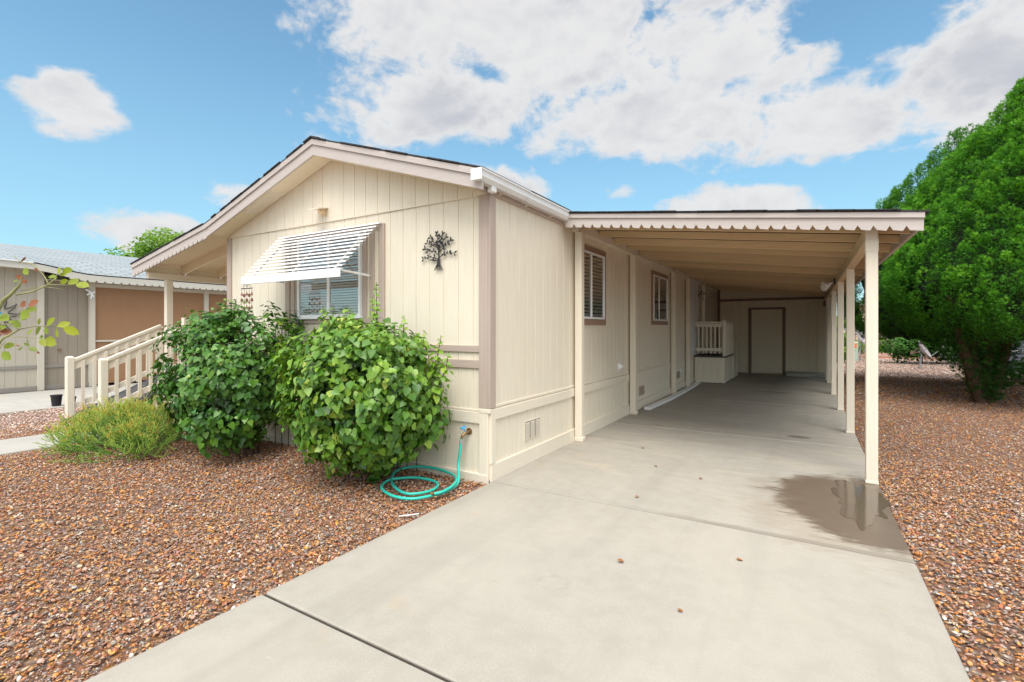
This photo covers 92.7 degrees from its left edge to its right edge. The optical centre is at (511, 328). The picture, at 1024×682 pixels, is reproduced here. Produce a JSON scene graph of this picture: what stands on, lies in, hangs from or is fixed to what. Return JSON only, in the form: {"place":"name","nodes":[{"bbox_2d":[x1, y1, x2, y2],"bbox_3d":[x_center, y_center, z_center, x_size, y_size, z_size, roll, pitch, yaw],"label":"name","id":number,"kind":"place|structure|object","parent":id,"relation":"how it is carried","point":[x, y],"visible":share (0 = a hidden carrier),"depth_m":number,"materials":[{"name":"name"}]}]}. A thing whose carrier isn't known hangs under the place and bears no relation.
{"place":"outdoors","nodes":[
{"label":"outdoors","id":0,"kind":"place"},
{"bbox_2d":[0,431,99,455],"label":"walkway","id":1,"kind":"structure","parent":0,"point":[17,445],"depth_m":5.89,"materials":[{"name":"concrete"}]},
{"bbox_2d":[0,383,137,413],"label":"neighbour driveway","id":2,"kind":"structure","parent":0,"point":[22,401],"depth_m":9.62,"materials":[{"name":"concrete"}]},
{"bbox_2d":[50,394,62,405],"bbox_3d":[-8.223,1.300,8.819,0.178,0.199,0.178,0,0,31],"label":"flower pot","id":3,"kind":"object","parent":2,"relation":"on","point":[56,399],"visible":1,"depth_m":8.77,"materials":[{"name":"black plastic"}]},
{"bbox_2d":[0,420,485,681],"bbox_3d":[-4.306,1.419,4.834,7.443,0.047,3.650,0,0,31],"label":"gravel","id":4,"kind":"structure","parent":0,"point":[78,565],"depth_m":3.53,"materials":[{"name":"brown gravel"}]},
{"bbox_2d":[0,255,89,359],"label":"rose bush","id":5,"kind":"object","parent":4,"relation":"on","point":[50,341],"visible":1,"depth_m":2.60,"materials":[{"name":"green plant"}]},
{"bbox_2d":[36,391,192,464],"bbox_3d":[-4.516,1.082,5.700,2.058,0.647,1.452,0,0,31],"label":"pencil bush","id":6,"kind":"object","parent":4,"relation":"on","point":[121,419],"visible":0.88,"depth_m":5.42,"materials":[{"name":"green plant"}]},
{"bbox_2d":[145,298,307,459],"bbox_3d":[-3.236,0.550,5.528,1.790,1.781,1.388,0,0,31],"label":"heart leaf bush","id":7,"kind":"object","parent":4,"relation":"on","point":[222,404],"visible":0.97,"depth_m":5.14,"materials":[{"name":"green plant"}]},
{"bbox_2d":[275,320,302,447],"bbox_3d":[-2.688,0.663,5.876,0.530,1.535,0.009,0,0,31],"label":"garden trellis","id":8,"kind":"object","parent":4,"relation":"on","point":[295,410],"visible":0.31,"depth_m":5.94,"materials":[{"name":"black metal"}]},
{"bbox_2d":[380,439,462,499],"bbox_3d":[-0.853,1.215,4.394,0.816,0.373,0.762,0,0,31],"label":"garden hose","id":9,"kind":"object","parent":4,"relation":"on","point":[449,488],"visible":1,"depth_m":4.34,"materials":[{"name":"teal rubber"}]},
{"bbox_2d":[0,331,1023,681],"bbox_3d":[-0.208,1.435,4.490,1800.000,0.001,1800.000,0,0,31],"label":"ground","id":10,"kind":"structure","parent":0,"point":[962,451],"depth_m":3.47,"materials":[{"name":"brown gravel"}]},
{"bbox_2d":[0,404,93,435],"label":"red gravel","id":11,"kind":"structure","parent":10,"relation":"on","point":[27,413],"depth_m":7.65,"materials":[{"name":"brown gravel"}]},
{"bbox_2d":[0,243,226,393],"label":"neighbour home","id":12,"kind":"object","parent":10,"relation":"on","point":[122,303],"visible":0.5,"depth_m":11.72,"materials":[{"name":"grey"}]},
{"bbox_2d":[0,300,19,330],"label":"sun ornament","id":13,"kind":"object","parent":12,"relation":"attached to","point":[9,313],"visible":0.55,"depth_m":10.57,"materials":[{"name":"black metal"}]},
{"bbox_2d":[85,289,95,298],"bbox_3d":[-10.112,-0.825,11.717,0.045,0.237,0.200,0,0,31],"label":"white bow","id":14,"kind":"object","parent":12,"relation":"attached to","point":[91,293],"visible":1,"depth_m":11.72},
{"bbox_2d":[64,318,189,434],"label":"railing","id":15,"kind":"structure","parent":10,"relation":"on","point":[115,360],"depth_m":7.02,"materials":[{"name":"beige wood"}]},
{"bbox_2d":[100,227,184,257],"bbox_3d":[-20.848,-2.296,30.120,8.135,7.492,4.417,0,0,13],"label":"shade tree","id":16,"kind":"object","parent":10,"relation":"on","point":[142,248],"visible":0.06,"depth_m":28.98,"materials":[{"name":"green plant"}]},
{"bbox_2d":[0,473,444,681],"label":"gravel fines","id":17,"kind":"object","parent":10,"relation":"on","point":[118,617],"visible":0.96,"depth_m":2.89,"materials":[{"name":"gravel"}]},
{"bbox_2d":[257,282,453,479],"bbox_3d":[-1.430,0.500,4.483,1.869,1.880,1.288,0,0,31],"label":"heart leaf bush","id":18,"kind":"object","parent":10,"relation":"on","point":[354,411],"visible":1,"depth_m":4.07,"materials":[{"name":"green plant"}]},
{"bbox_2d":[366,474,381,483],"bbox_3d":[-1.270,1.382,4.484,0.142,0.080,0.124,0,0,31],"label":"weed","id":19,"kind":"object","parent":10,"relation":"on","point":[372,479],"visible":1,"depth_m":4.48,"materials":[{"name":"green plant"}]},
{"bbox_2d":[391,329,416,471],"bbox_3d":[-1.162,0.718,4.959,0.530,1.425,0.009,0,0,31],"label":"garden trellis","id":20,"kind":"object","parent":10,"relation":"on","point":[416,447],"visible":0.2,"depth_m":4.86,"materials":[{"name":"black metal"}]},
{"bbox_2d":[130,136,716,484],"bbox_3d":[0.466,-0.324,11.836,6.702,3.568,13.950,0,0,31],"label":"mobile home","id":21,"kind":"object","parent":10,"relation":"on","point":[492,302],"visible":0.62,"depth_m":5.37,"materials":[{"name":"beige wood"}]},
{"bbox_2d":[240,284,252,309],"bbox_3d":[-3.057,-0.364,5.631,0.242,0.308,0.028,0,0,31],"label":"wind chime","id":22,"kind":"object","parent":21,"relation":"attached to","point":[249,295],"visible":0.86,"depth_m":5.62,"materials":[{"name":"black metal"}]},
{"bbox_2d":[241,222,379,284],"bbox_3d":[-2.255,-0.815,5.408,1.765,0.620,0.488,0,0,31],"label":"awning","id":23,"kind":"object","parent":21,"relation":"attached to","point":[293,275],"depth_m":5.28,"materials":[{"name":"white metal"}]},
{"bbox_2d":[308,207,327,216],"bbox_3d":[-2.216,-1.340,5.589,0.205,0.100,0.155,0,0,31],"label":"wall lamp","id":24,"kind":"object","parent":21,"relation":"attached to","point":[321,210],"visible":1,"depth_m":5.57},
{"bbox_2d":[285,223,384,323],"bbox_3d":[-2.077,-0.585,5.577,1.687,1.055,0.062,0,0,31],"label":"window","id":25,"kind":"structure","parent":21,"relation":"in","point":[348,291],"depth_m":5.52,"materials":[{"name":"white glass"}]},
{"bbox_2d":[422,231,456,270],"bbox_3d":[-0.712,-0.760,4.767,0.444,0.393,0.020,0,0,31],"label":"tree ornament","id":26,"kind":"object","parent":21,"relation":"attached to","point":[439,250],"visible":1,"depth_m":4.77,"materials":[{"name":"black metal"}]},
{"bbox_2d":[460,426,471,439],"bbox_3d":[-0.439,0.972,4.575,0.119,0.125,0.063,0,0,-37],"label":"garden tap","id":27,"kind":"object","parent":21,"relation":"attached to","point":[468,431],"visible":1,"depth_m":4.55,"materials":[{"name":"gold metal"}]},
{"bbox_2d":[584,244,605,324],"bbox_3d":[1.093,-0.573,6.613,0.040,1.055,1.020,0,0,31],"label":"window","id":28,"kind":"structure","parent":21,"relation":"in","point":[594,259],"depth_m":6.69,"materials":[{"name":"white glass"}]},
{"bbox_2d":[651,270,667,324],"bbox_3d":[2.950,-0.584,9.703,0.040,1.032,1.250,0,0,31],"label":"window","id":29,"kind":"structure","parent":21,"relation":"in","point":[659,281],"depth_m":9.56,"materials":[{"name":"brown glass"}]},
{"bbox_2d":[691,281,699,354],"bbox_3d":[4.678,-0.355,12.508,0.110,2.070,1.060,0,0,31],"label":"door","id":30,"kind":"structure","parent":21,"relation":"in","point":[694,286],"depth_m":12.58,"materials":[{"name":"white metal"}]},
{"bbox_2d":[844,319,855,361],"bbox_3d":[12.960,0.435,19.356,1.204,2.029,2.704,0,0,31],"label":"tall shrub","id":31,"kind":"object","parent":10,"relation":"on","point":[845,342],"visible":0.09,"depth_m":19.60,"materials":[{"name":"green plant"}]},
{"bbox_2d":[855,342,857,361],"bbox_3d":[14.762,1.005,21.040,0.220,0.850,0.205,0,0,31],"label":"utility pedestal","id":32,"kind":"object","parent":10,"relation":"on","point":[856,352],"visible":0.47,"depth_m":20.93,"materials":[{"name":"white plastic"}]},
{"bbox_2d":[856,330,864,359],"bbox_3d":[15.469,0.729,21.329,0.791,1.371,0.720,0,0,31],"label":"satellite dish","id":33,"kind":"object","parent":10,"relation":"on","point":[859,337],"visible":0.52,"depth_m":21.48,"materials":[{"name":"metal"}]},
{"bbox_2d":[855,338,884,355],"bbox_3d":[17.360,0.920,24.125,3.622,1.059,1.538,0,0,-29],"label":"shrub","id":34,"kind":"object","parent":10,"relation":"on","point":[862,351],"visible":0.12,"depth_m":24.43,"materials":[{"name":"green plant"}]},
{"bbox_2d":[858,356,935,359],"bbox_3d":[27.108,1.405,17.703,26.800,0.090,0.200,0,0,31],"label":"gravel edging","id":35,"kind":"object","parent":10,"relation":"on","point":[898,358],"depth_m":23.15,"materials":[{"name":"stone"}]},
{"bbox_2d":[878,336,959,363],"bbox_3d":[16.249,0.585,19.448,3.738,1.731,2.105,0,0,-14],"label":"oleander shrub","id":36,"kind":"object","parent":10,"relation":"on","point":[906,350],"visible":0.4,"depth_m":19.29,"materials":[{"name":"green plant"}]},
{"bbox_2d":[918,341,936,368],"bbox_3d":[14.458,0.926,16.876,0.683,0.982,0.603,0,0,31],"label":"satellite dish","id":37,"kind":"object","parent":10,"relation":"on","point":[924,351],"visible":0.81,"depth_m":16.97,"materials":[{"name":"metal"}]},
{"bbox_2d":[844,357,1022,384],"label":"pale gravel","id":38,"kind":"structure","parent":10,"relation":"on","point":[909,365],"depth_m":17.11,"materials":[{"name":"beige gravel"}]},
{"bbox_2d":[844,122,1023,384],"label":"cypress tree","id":39,"kind":"object","parent":10,"relation":"on","point":[888,330],"visible":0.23,"depth_m":12.06,"materials":[{"name":"green plant"}]},
{"bbox_2d":[878,76,1023,404],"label":"cypress tree","id":40,"kind":"object","parent":10,"relation":"on","point":[967,294],"visible":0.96,"depth_m":8.81,"materials":[{"name":"green plant"}]},
{"bbox_2d":[962,358,1023,384],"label":"shrub","id":41,"kind":"object","parent":10,"relation":"on","point":[1019,377],"visible":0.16,"depth_m":11.85,"materials":[{"name":"green plant"}]},
{"bbox_2d":[0,0,1023,300],"label":"sky","id":42,"kind":"structure","parent":0,"point":[120,120],"materials":[{"name":"blue"}]},
{"bbox_2d":[84,373,970,681],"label":"driveway","id":43,"kind":"structure","parent":0,"point":[522,575],"depth_m":2.69,"materials":[{"name":"concrete"}]},
{"bbox_2d":[263,594,450,681],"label":"joint filler","id":44,"kind":"object","parent":43,"relation":"on","point":[373,646],"visible":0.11,"depth_m":2.21,"materials":[{"name":"black rubber"}]},
{"bbox_2d":[644,381,699,409],"bbox_3d":[3.567,1.378,10.447,0.175,0.045,4.786,0,0,31],"label":"downspout","id":45,"kind":"object","parent":43,"relation":"on","point":[670,397],"visible":1,"depth_m":9.65,"materials":[{"name":"white metal"}]},
{"bbox_2d":[694,320,737,382],"bbox_3d":[5.690,0.590,13.522,0.760,1.580,2.580,0,0,31],"label":"side landing","id":46,"kind":"object","parent":43,"relation":"on","point":[714,367],"visible":1,"depth_m":12.51,"materials":[{"name":"beige wood"}]},
{"bbox_2d":[565,209,929,484],"bbox_3d":[5.072,0.014,9.995,3.366,2.772,11.922,0,0,31],"label":"carport","id":47,"kind":"object","parent":43,"relation":"on","point":[806,252],"visible":0.95,"depth_m":6.13,"materials":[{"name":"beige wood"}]},
{"bbox_2d":[820,278,835,290],"bbox_3d":[5.753,-0.802,8.896,0.233,0.236,0.329,0,0,31],"label":"floodlight","id":48,"kind":"object","parent":47,"relation":"attached to","point":[824,286],"visible":1,"depth_m":8.84,"materials":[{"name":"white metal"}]},
{"bbox_2d":[717,290,825,377],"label":"storage shed","id":49,"kind":"structure","parent":43,"relation":"on","point":[780,333],"depth_m":15.01,"materials":[{"name":"beige"}]},
{"bbox_2d":[748,307,785,373],"bbox_3d":[7.886,0.377,15.135,1.022,2.045,0.088,0,0,31],"label":"door","id":50,"kind":"structure","parent":49,"relation":"in","point":[768,325],"depth_m":15.14,"materials":[{"name":"metal"}]},
{"bbox_2d":[831,479,890,530],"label":"puddle","id":51,"kind":"object","parent":43,"relation":"on","point":[863,506],"visible":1,"depth_m":3.92,"materials":[{"name":"brown liquid"}]},
{"bbox_2d":[845,302,893,353],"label":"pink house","id":52,"kind":"structure","parent":0,"point":[856,337],"depth_m":28.32,"materials":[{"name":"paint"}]},
{"bbox_2d":[844,394,1023,681],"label":"gravel","id":53,"kind":"structure","parent":0,"point":[959,485],"depth_m":3.84,"materials":[{"name":"brown gravel"}]},
{"bbox_2d":[844,374,1023,403],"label":"gravel","id":54,"kind":"structure","parent":0,"point":[898,384],"depth_m":11.45,"materials":[{"name":"brown gravel"}]},
{"bbox_2d":[945,341,1023,370],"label":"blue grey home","id":55,"kind":"object","parent":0,"point":[1021,355],"visible":0.01,"depth_m":15.58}
]}

